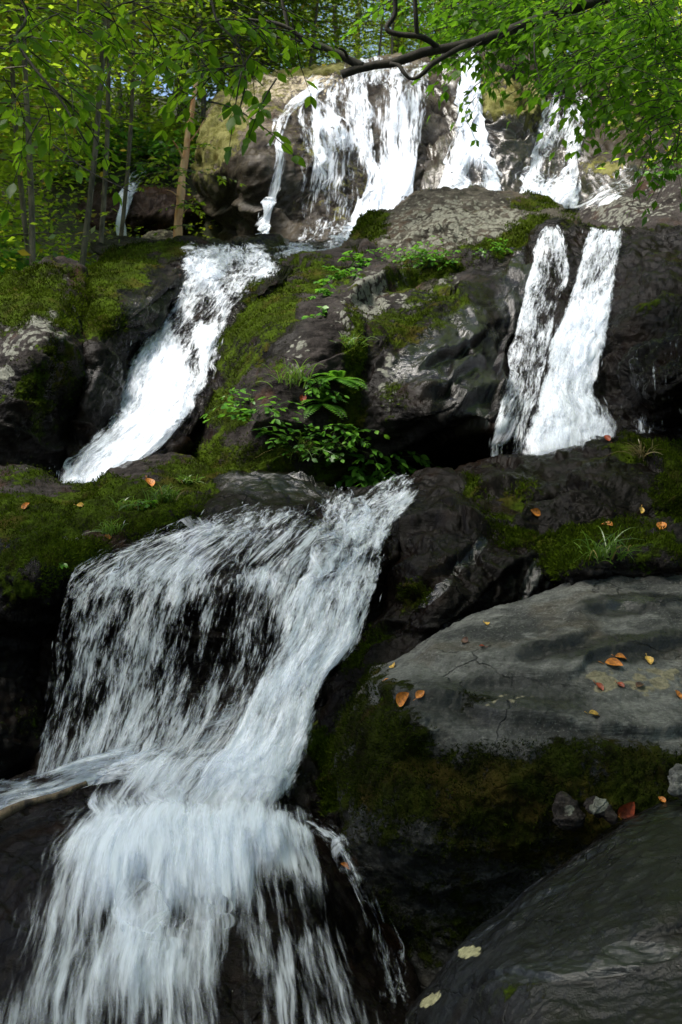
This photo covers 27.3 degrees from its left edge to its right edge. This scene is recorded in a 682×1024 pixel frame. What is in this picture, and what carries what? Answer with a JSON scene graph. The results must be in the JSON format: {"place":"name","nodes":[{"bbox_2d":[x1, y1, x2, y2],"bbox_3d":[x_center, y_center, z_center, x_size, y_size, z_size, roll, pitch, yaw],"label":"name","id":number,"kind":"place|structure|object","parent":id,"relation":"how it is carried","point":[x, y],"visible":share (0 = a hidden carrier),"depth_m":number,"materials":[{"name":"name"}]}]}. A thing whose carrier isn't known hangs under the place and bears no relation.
{"place":"outdoors","nodes":[
{"label":"outdoors","id":0,"kind":"place"},
{"bbox_2d":[0,50,663,479],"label":"ground","id":1,"kind":"structure","parent":0,"point":[454,462],"depth_m":26.42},
{"bbox_2d":[0,248,76,276],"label":"shrub","id":2,"kind":"object","parent":1,"relation":"on","point":[20,264],"visible":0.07,"depth_m":15.88,"materials":[{"name":"green plant"}]},
{"bbox_2d":[0,255,90,479],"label":"boulder","id":3,"kind":"object","parent":1,"relation":"on","point":[44,300],"visible":0.91,"depth_m":11.81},
{"bbox_2d":[0,0,102,243],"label":"tree","id":4,"kind":"object","parent":1,"relation":"on","point":[8,134],"visible":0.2,"depth_m":19.14,"materials":[{"name":"green plant"}]},
{"bbox_2d":[0,1,111,255],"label":"tree","id":5,"kind":"object","parent":1,"relation":"on","point":[52,119],"visible":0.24,"depth_m":19.17,"materials":[{"name":"green plant"}]},
{"bbox_2d":[0,0,113,241],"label":"tree","id":6,"kind":"object","parent":1,"relation":"on","point":[100,140],"visible":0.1,"depth_m":21.78,"materials":[{"name":"green plant"}]},
{"bbox_2d":[0,0,114,251],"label":"tree","id":7,"kind":"object","parent":1,"relation":"on","point":[58,137],"visible":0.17,"depth_m":20.15,"materials":[{"name":"green plant"}]},
{"bbox_2d":[0,6,128,246],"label":"tree","id":8,"kind":"object","parent":1,"relation":"on","point":[81,191],"visible":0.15,"depth_m":24.84,"materials":[{"name":"green plant"}]},
{"bbox_2d":[0,0,130,257],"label":"tree","id":9,"kind":"object","parent":1,"relation":"on","point":[42,126],"visible":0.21,"depth_m":23.24,"materials":[{"name":"green plant"}]},
{"bbox_2d":[0,0,137,258],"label":"tree","id":10,"kind":"object","parent":1,"relation":"on","point":[20,180],"visible":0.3,"depth_m":16.38,"materials":[{"name":"green plant"}]},
{"bbox_2d":[0,0,142,261],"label":"tree","id":11,"kind":"object","parent":1,"relation":"on","point":[17,207],"visible":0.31,"depth_m":17.96,"materials":[{"name":"green plant"}]},
{"bbox_2d":[32,151,117,183],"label":"shrub","id":12,"kind":"object","parent":1,"relation":"on","point":[68,176],"visible":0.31,"depth_m":26.75,"materials":[{"name":"green plant"}]},
{"bbox_2d":[0,0,155,268],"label":"tree","id":13,"kind":"object","parent":1,"relation":"on","point":[22,252],"visible":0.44,"depth_m":16.22,"materials":[{"name":"green plant"}]},
{"bbox_2d":[0,0,160,268],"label":"tree","id":14,"kind":"object","parent":1,"relation":"on","point":[12,3],"visible":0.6,"depth_m":15.20,"materials":[{"name":"green plant"}]},
{"bbox_2d":[3,0,180,194],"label":"tree","id":15,"kind":"object","parent":1,"relation":"on","point":[93,118],"visible":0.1,"depth_m":26.59,"materials":[{"name":"green plant"}]},
{"bbox_2d":[0,0,191,265],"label":"tree","id":16,"kind":"object","parent":1,"relation":"on","point":[32,243],"visible":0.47,"depth_m":15.73,"materials":[{"name":"green plant"}]},
{"bbox_2d":[0,97,216,265],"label":"ground cover","id":17,"kind":"object","parent":1,"relation":"on","point":[85,199],"visible":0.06,"depth_m":26.52,"materials":[{"name":"green plant"}]},
{"bbox_2d":[55,127,167,177],"bbox_3d":[-4.451,-6.933,27.243,2.208,1.103,2.544,0,0,-23],"label":"shrub","id":18,"kind":"object","parent":1,"relation":"on","point":[118,146],"visible":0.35,"depth_m":26.97,"materials":[{"name":"green plant"}]},
{"bbox_2d":[5,0,221,265],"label":"tree","id":19,"kind":"object","parent":1,"relation":"on","point":[86,229],"visible":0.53,"depth_m":16.59,"materials":[{"name":"green plant"}]},
{"bbox_2d":[32,0,200,177],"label":"tree","id":20,"kind":"object","parent":1,"relation":"on","point":[93,91],"visible":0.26,"depth_m":27.23,"materials":[{"name":"green plant"}]},
{"bbox_2d":[7,0,228,259],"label":"tree","id":21,"kind":"object","parent":1,"relation":"on","point":[104,182],"visible":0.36,"depth_m":18.27,"materials":[{"name":"green plant"}]},
{"bbox_2d":[0,452,243,784],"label":"rock ledge","id":22,"kind":"object","parent":1,"relation":"on","point":[43,534],"visible":0.89,"depth_m":9.13,"materials":[{"name":"plant"}]},
{"bbox_2d":[87,518,125,535],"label":"grass tuft","id":23,"kind":"object","parent":22,"relation":"on","point":[107,528],"visible":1,"depth_m":9.18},
{"bbox_2d":[108,496,148,509],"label":"grass tuft","id":24,"kind":"object","parent":22,"relation":"on","point":[131,505],"visible":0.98,"depth_m":9.53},
{"bbox_2d":[143,479,183,502],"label":"grass tuft","id":25,"kind":"object","parent":22,"relation":"on","point":[158,494],"visible":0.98,"depth_m":9.68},
{"bbox_2d":[90,235,165,254],"bbox_3d":[-2.659,-3.404,18.092,1.180,0.595,1.705,0,0,0],"label":"flat stone","id":26,"kind":"object","parent":1,"relation":"on","point":[96,247],"visible":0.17,"depth_m":18.16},
{"bbox_2d":[100,114,165,147],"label":"shrub","id":27,"kind":"object","parent":1,"relation":"on","point":[133,132],"visible":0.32,"depth_m":28.02,"materials":[{"name":"green plant"}]},
{"bbox_2d":[46,0,225,235],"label":"tree","id":28,"kind":"object","parent":1,"relation":"on","point":[127,173],"visible":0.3,"depth_m":19.51,"materials":[{"name":"green plant"}]},
{"bbox_2d":[71,179,204,235],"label":"rock cliff","id":29,"kind":"structure","parent":1,"relation":"on","point":[147,204],"depth_m":26.02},
{"bbox_2d":[116,171,145,235],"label":"waterfall","id":30,"kind":"structure","parent":29,"relation":"on","point":[129,200],"depth_m":25.62,"materials":[{"name":"white"}]},
{"bbox_2d":[64,235,213,467],"bbox_3d":[-2.159,-1.787,14.459,1.321,3.041,5.337,0,0,0],"label":"boulder","id":31,"kind":"object","parent":1,"relation":"on","point":[134,289],"visible":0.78,"depth_m":12.97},
{"bbox_2d":[33,0,259,139],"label":"tree","id":32,"kind":"object","parent":1,"relation":"on","point":[120,96],"visible":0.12,"depth_m":28.45,"materials":[{"name":"green plant"}]},
{"bbox_2d":[120,129,180,160],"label":"shrub","id":33,"kind":"object","parent":1,"relation":"on","point":[151,142],"visible":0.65,"depth_m":27.60,"materials":[{"name":"green plant"}]},
{"bbox_2d":[141,230,172,239],"bbox_3d":[-2.553,-3.882,20.051,0.584,0.482,1.157,0,0,0],"label":"stone","id":34,"kind":"object","parent":1,"relation":"on","point":[164,234],"visible":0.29,"depth_m":19.98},
{"bbox_2d":[131,130,198,180],"bbox_3d":[-3.352,-6.854,27.743,2.124,1.061,2.448,0,0,-27],"label":"shrub","id":35,"kind":"object","parent":1,"relation":"on","point":[169,160],"visible":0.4,"depth_m":27.22,"materials":[{"name":"green plant"}]},
{"bbox_2d":[65,0,271,140],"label":"tree","id":36,"kind":"object","parent":1,"relation":"on","point":[153,109],"visible":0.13,"depth_m":30.72,"materials":[{"name":"green plant"}]},
{"bbox_2d":[0,0,341,226],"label":"tree","id":37,"kind":"object","parent":1,"relation":"on","point":[238,83],"visible":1,"depth_m":6.06,"materials":[{"name":"green plant"}]},
{"bbox_2d":[0,730,342,858],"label":"stream bed","id":38,"kind":"object","parent":1,"relation":"on","point":[297,801],"visible":0.17,"depth_m":7.74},
{"bbox_2d":[0,715,231,809],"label":"stream","id":39,"kind":"structure","parent":38,"relation":"on","point":[84,774],"depth_m":7.90,"materials":[{"name":"white liquid"}]},
{"bbox_2d":[37,495,353,775],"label":"waterfall","id":40,"kind":"structure","parent":38,"relation":"on","point":[95,744],"depth_m":8.49,"materials":[{"name":"white liquid"}]},
{"bbox_2d":[186,475,414,805],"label":"waterfall","id":41,"kind":"structure","parent":38,"relation":"on","point":[250,735],"depth_m":8.12,"materials":[{"name":"white liquid"}]},
{"bbox_2d":[101,82,244,237],"bbox_3d":[-2.224,-4.942,19.055,1.770,2.524,1.354,0,0,-37],"label":"tree","id":42,"kind":"object","parent":1,"relation":"on","point":[182,170],"visible":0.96,"depth_m":19.39,"materials":[{"name":"brown plant"}]},
{"bbox_2d":[73,2,278,120],"bbox_3d":[-6.023,-19.481,37.289,10.449,19.102,10.504,0,0,-40],"label":"tree","id":43,"kind":"object","parent":1,"relation":"on","point":[144,105],"visible":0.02,"depth_m":37.03,"materials":[{"name":"green plant"}]},
{"bbox_2d":[60,233,295,483],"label":"rock wall","id":44,"kind":"structure","parent":1,"relation":"on","point":[181,440],"depth_m":14.06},
{"bbox_2d":[61,243,276,482],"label":"waterfall","id":45,"kind":"structure","parent":44,"relation":"on","point":[164,412],"depth_m":12.61,"materials":[{"name":"white liquid"}]},
{"bbox_2d":[84,0,312,139],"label":"tree","id":46,"kind":"object","parent":1,"relation":"on","point":[161,103],"visible":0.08,"depth_m":32.55,"materials":[{"name":"green plant"}]},
{"bbox_2d":[0,808,421,1023],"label":"boulder","id":47,"kind":"object","parent":1,"relation":"on","point":[334,913],"visible":0.57,"depth_m":6.09,"materials":[{"name":"stone"}]},
{"bbox_2d":[0,781,87,822],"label":"fallen branch","id":48,"kind":"object","parent":47,"relation":"on","point":[10,810],"visible":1,"depth_m":7.39,"materials":[{"name":"brown plant"}]},
{"bbox_2d":[14,799,347,1023],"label":"waterfall","id":49,"kind":"structure","parent":47,"relation":"on","point":[225,849],"depth_m":6.20,"materials":[{"name":"white liquid"}]},
{"bbox_2d":[88,738,282,834],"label":"waterfall","id":50,"kind":"structure","parent":47,"relation":"on","point":[238,784],"depth_m":7.41,"materials":[{"name":"white liquid"}]},
{"bbox_2d":[307,821,403,1000],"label":"waterfall","id":51,"kind":"structure","parent":47,"relation":"on","point":[325,833],"depth_m":6.81,"materials":[{"name":"white liquid"}]},
{"bbox_2d":[112,0,352,141],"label":"tree","id":52,"kind":"object","parent":1,"relation":"on","point":[203,101],"visible":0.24,"depth_m":29.43,"materials":[{"name":"green plant"}]},
{"bbox_2d":[92,0,377,126],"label":"tree","id":53,"kind":"object","parent":1,"relation":"on","point":[238,40],"visible":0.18,"depth_m":30.66,"materials":[{"name":"green plant"}]},
{"bbox_2d":[29,467,467,769],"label":"rock wall","id":54,"kind":"structure","parent":1,"relation":"on","point":[198,657],"depth_m":8.85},
{"bbox_2d":[141,0,356,111],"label":"tree","id":55,"kind":"object","parent":1,"relation":"on","point":[276,39],"visible":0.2,"depth_m":30.66,"materials":[{"name":"green plant"}]},
{"bbox_2d":[126,0,383,105],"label":"tree","id":56,"kind":"object","parent":1,"relation":"on","point":[298,19],"visible":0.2,"depth_m":32.48,"materials":[{"name":"green plant"}]},
{"bbox_2d":[200,235,345,283],"bbox_3d":[-1.090,-3.382,18.839,3.187,1.984,7.735,0,0,0],"label":"stream bed","id":57,"kind":"object","parent":1,"relation":"on","point":[320,245],"visible":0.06,"depth_m":20.66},
{"bbox_2d":[298,77,374,250],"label":"waterfall","id":58,"kind":"structure","parent":57,"relation":"on","point":[320,123],"depth_m":25.13,"materials":[{"name":"white"}]},
{"bbox_2d":[188,0,412,84],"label":"tree","id":59,"kind":"object","parent":1,"relation":"on","point":[322,26],"visible":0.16,"depth_m":32.75,"materials":[{"name":"green plant"}]},
{"bbox_2d":[190,52,449,241],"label":"rock cliff","id":60,"kind":"structure","parent":1,"relation":"on","point":[232,209],"depth_m":25.07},
{"bbox_2d":[257,81,323,233],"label":"waterfall","id":61,"kind":"structure","parent":60,"relation":"on","point":[268,203],"depth_m":23.53,"materials":[{"name":"white"}]},
{"bbox_2d":[329,56,427,248],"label":"waterfall","id":62,"kind":"structure","parent":60,"relation":"on","point":[395,180],"depth_m":24.78,"materials":[{"name":"white"}]},
{"bbox_2d":[303,712,342,839],"bbox_3d":[-0.008,1.603,8.162,0.681,1.026,1.959,0,0,0],"label":"boulder","id":63,"kind":"object","parent":1,"relation":"on","point":[316,741],"visible":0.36,"depth_m":7.67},
{"bbox_2d":[284,0,385,67],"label":"tree","id":64,"kind":"object","parent":1,"relation":"on","point":[326,41],"visible":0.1,"depth_m":55.53,"materials":[{"name":"green plant"}]},
{"bbox_2d":[248,0,438,67],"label":"tree","id":65,"kind":"object","parent":1,"relation":"on","point":[375,31],"visible":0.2,"depth_m":38.97,"materials":[{"name":"green plant"}]},
{"bbox_2d":[303,0,424,63],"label":"tree","id":66,"kind":"object","parent":1,"relation":"on","point":[354,52],"visible":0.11,"depth_m":65.59,"materials":[{"name":"green plant"}]},
{"bbox_2d":[189,224,548,490],"bbox_3d":[0.442,-1.604,13.752,4.170,3.322,5.184,0,0,0],"label":"boulder","id":67,"kind":"object","parent":1,"relation":"on","point":[430,368],"visible":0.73,"depth_m":12.02,"materials":[{"name":"stone"}]},
{"bbox_2d":[202,389,305,433],"bbox_3d":[-0.710,-0.806,11.333,0.858,0.374,0.398,0,0,0],"label":"leafy plant","id":68,"kind":"object","parent":67,"relation":"on","point":[250,411],"visible":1,"depth_m":11.34,"materials":[{"name":"green plant"}]},
{"bbox_2d":[255,359,320,387],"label":"grass tuft","id":69,"kind":"object","parent":67,"relation":"on","point":[294,376],"visible":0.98,"depth_m":11.50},
{"bbox_2d":[265,418,332,461],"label":"leafy plant","id":70,"kind":"object","parent":67,"relation":"on","point":[300,445],"visible":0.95,"depth_m":11.39,"materials":[{"name":"green plant"}]},
{"bbox_2d":[272,423,356,462],"bbox_3d":[-0.214,-0.544,11.451,0.707,0.349,0.424,0,0,0],"label":"leafy plant","id":71,"kind":"object","parent":67,"relation":"on","point":[329,447],"visible":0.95,"depth_m":11.41,"materials":[{"name":"green plant"}]},
{"bbox_2d":[262,432,368,461],"bbox_3d":[-0.228,-0.509,11.385,0.944,0.289,0.658,0,0,0],"label":"leafy plant","id":72,"kind":"object","parent":67,"relation":"on","point":[305,444],"visible":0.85,"depth_m":11.45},
{"bbox_2d":[298,377,348,402],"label":"leafy plant","id":73,"kind":"object","parent":67,"relation":"on","point":[315,391],"visible":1,"depth_m":11.43,"materials":[{"name":"green plant"}]},
{"bbox_2d":[301,390,347,419],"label":"fern","id":74,"kind":"object","parent":67,"relation":"on","point":[322,400],"visible":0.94,"depth_m":11.46,"materials":[{"name":"green plant"}]},
{"bbox_2d":[313,266,361,284],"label":"leafy plant","id":75,"kind":"object","parent":67,"relation":"on","point":[341,273],"visible":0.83,"depth_m":14.01,"materials":[{"name":"green plant"}]},
{"bbox_2d":[312,370,366,389],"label":"fern","id":76,"kind":"object","parent":67,"relation":"on","point":[335,376],"visible":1,"depth_m":11.49,"materials":[{"name":"green plant"}]},
{"bbox_2d":[338,251,371,267],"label":"leafy plant","id":77,"kind":"object","parent":67,"relation":"on","point":[359,258],"visible":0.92,"depth_m":14.77,"materials":[{"name":"green plant"}]},
{"bbox_2d":[322,424,389,454],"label":"leafy plant","id":78,"kind":"object","parent":67,"relation":"on","point":[347,434],"visible":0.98,"depth_m":11.41,"materials":[{"name":"green plant"}]},
{"bbox_2d":[331,464,395,487],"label":"leafy plant","id":79,"kind":"object","parent":67,"relation":"on","point":[349,481],"visible":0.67,"depth_m":11.63,"materials":[{"name":"green plant"}]},
{"bbox_2d":[348,445,441,486],"bbox_3d":[0.438,-0.359,11.607,0.800,0.436,0.461,0,0,-19],"label":"leafy plant","id":80,"kind":"object","parent":67,"relation":"on","point":[401,463],"visible":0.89,"depth_m":11.59,"materials":[{"name":"green plant"}]},
{"bbox_2d":[335,184,583,291],"bbox_3d":[1.357,-3.264,16.681,3.024,2.244,5.081,0,0,0],"label":"boulder","id":81,"kind":"object","parent":67,"relation":"on","point":[456,217],"visible":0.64,"depth_m":16.09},
{"bbox_2d":[381,241,457,267],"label":"leafy plant","id":82,"kind":"object","parent":81,"relation":"on","point":[423,258],"visible":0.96,"depth_m":14.53,"materials":[{"name":"green plant"}]},
{"bbox_2d":[427,236,459,269],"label":"leafy plant","id":83,"kind":"object","parent":81,"relation":"on","point":[437,256],"visible":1,"depth_m":14.48,"materials":[{"name":"green plant"}]},
{"bbox_2d":[473,238,513,256],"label":"leafy plant","id":84,"kind":"object","parent":67,"relation":"on","point":[497,249],"visible":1,"depth_m":14.55,"materials":[{"name":"green plant"}]},
{"bbox_2d":[308,0,459,58],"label":"tree","id":85,"kind":"object","parent":1,"relation":"on","point":[396,47],"visible":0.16,"depth_m":45.64,"materials":[{"name":"green plant"}]},
{"bbox_2d":[327,0,448,55],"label":"tree","id":86,"kind":"object","parent":1,"relation":"on","point":[381,31],"visible":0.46,"depth_m":31.75,"materials":[{"name":"green plant"}]},
{"bbox_2d":[330,0,445,53],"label":"tree","id":87,"kind":"object","parent":1,"relation":"on","point":[384,22],"visible":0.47,"depth_m":30.71,"materials":[{"name":"green plant"}]},
{"bbox_2d":[143,70,660,153],"bbox_3d":[4.012,-10.277,34.295,16.235,6.338,11.656,0,0,0],"label":"ground cover","id":88,"kind":"object","parent":1,"relation":"on","point":[172,137],"depth_m":29.56,"materials":[{"name":"green plant"}]},
{"bbox_2d":[345,0,506,59],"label":"tree","id":89,"kind":"object","parent":1,"relation":"on","point":[437,29],"visible":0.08,"depth_m":35.06,"materials":[{"name":"green plant"}]},
{"bbox_2d":[318,483,561,736],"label":"rock slope","id":90,"kind":"structure","parent":1,"relation":"on","point":[461,557],"depth_m":8.85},
{"bbox_2d":[249,0,681,225],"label":"tree","id":91,"kind":"object","parent":1,"relation":"on","point":[521,25],"visible":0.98,"depth_m":9.82,"materials":[{"name":"green plant"}]},
{"bbox_2d":[320,574,681,992],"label":"boulder","id":92,"kind":"object","parent":1,"relation":"on","point":[463,770],"visible":0.83,"depth_m":6.90,"materials":[{"name":"stone"}]},
{"bbox_2d":[552,791,585,831],"bbox_3d":[1.048,1.381,6.488,0.151,0.176,0.188,0,0,0],"label":"stone","id":93,"kind":"object","parent":92,"relation":"on","point":[568,814],"visible":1,"depth_m":6.45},
{"bbox_2d":[583,795,617,824],"bbox_3d":[1.182,1.360,6.427,0.144,0.117,0.162,0,0,0],"label":"stone","id":94,"kind":"object","parent":92,"relation":"on","point":[596,806],"visible":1,"depth_m":6.38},
{"bbox_2d":[394,42,681,214],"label":"rock cliff","id":95,"kind":"structure","parent":1,"relation":"on","point":[512,145],"depth_m":24.50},
{"bbox_2d":[438,48,501,190],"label":"waterfall","id":96,"kind":"structure","parent":95,"relation":"on","point":[463,149],"depth_m":24.34,"materials":[{"name":"white"}]},
{"bbox_2d":[520,93,586,207],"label":"waterfall","id":97,"kind":"structure","parent":95,"relation":"on","point":[566,186],"depth_m":23.50,"materials":[{"name":"white"}]},
{"bbox_2d":[577,165,644,206],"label":"waterfall","id":98,"kind":"structure","parent":95,"relation":"on","point":[604,201],"depth_m":20.98,"materials":[{"name":"white"}]},
{"bbox_2d":[486,217,681,457],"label":"rock wall","id":99,"kind":"structure","parent":1,"relation":"on","point":[646,272],"depth_m":12.93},
{"bbox_2d":[491,225,568,455],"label":"waterfall","id":100,"kind":"structure","parent":99,"relation":"on","point":[502,424],"depth_m":12.70,"materials":[{"name":"white liquid"}]},
{"bbox_2d":[524,228,619,454],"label":"waterfall","id":101,"kind":"structure","parent":99,"relation":"on","point":[560,401],"depth_m":12.13,"materials":[{"name":"white liquid"}]},
{"bbox_2d":[525,510,681,585],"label":"boulder","id":102,"kind":"object","parent":1,"relation":"on","point":[663,557],"visible":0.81,"depth_m":8.63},
{"bbox_2d":[454,430,681,534],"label":"rock ledge","id":103,"kind":"object","parent":102,"relation":"on","point":[588,481],"visible":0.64,"depth_m":10.06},
{"bbox_2d":[605,439,663,460],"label":"grass tuft","id":104,"kind":"object","parent":103,"relation":"on","point":[638,451],"visible":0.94,"depth_m":10.27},
{"bbox_2d":[616,302,681,430],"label":"rock slab","id":105,"kind":"object","parent":103,"relation":"on","point":[652,395],"visible":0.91,"depth_m":10.99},
{"bbox_2d":[565,524,655,567],"bbox_3d":[1.616,0.202,8.386,0.596,0.274,0.570,0,0,0],"label":"grass tuft","id":106,"kind":"object","parent":102,"relation":"on","point":[594,552],"visible":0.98,"depth_m":8.40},
{"bbox_2d":[577,138,681,229],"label":"boulder","id":107,"kind":"object","parent":1,"relation":"on","point":[613,214],"visible":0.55,"depth_m":16.35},
{"bbox_2d":[597,0,681,177],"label":"tree","id":108,"kind":"object","parent":1,"relation":"on","point":[622,145],"visible":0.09,"depth_m":17.74,"materials":[{"name":"green plant"}]},
{"bbox_2d":[31,0,678,99],"label":"sky","id":109,"kind":"structure","parent":0,"point":[164,85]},
{"bbox_2d":[404,799,681,1023],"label":"boulder","id":110,"kind":"object","parent":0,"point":[591,933],"visible":0.98,"depth_m":5.17,"materials":[{"name":"stone"}]},
{"bbox_2d":[618,802,634,818],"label":"fallen leaf","id":111,"kind":"object","parent":110,"relation":"on","point":[628,808],"visible":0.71,"depth_m":6.52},
{"bbox_2d":[667,763,681,799],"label":"stone","id":112,"kind":"object","parent":110,"relation":"on","point":[675,781],"visible":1,"depth_m":6.42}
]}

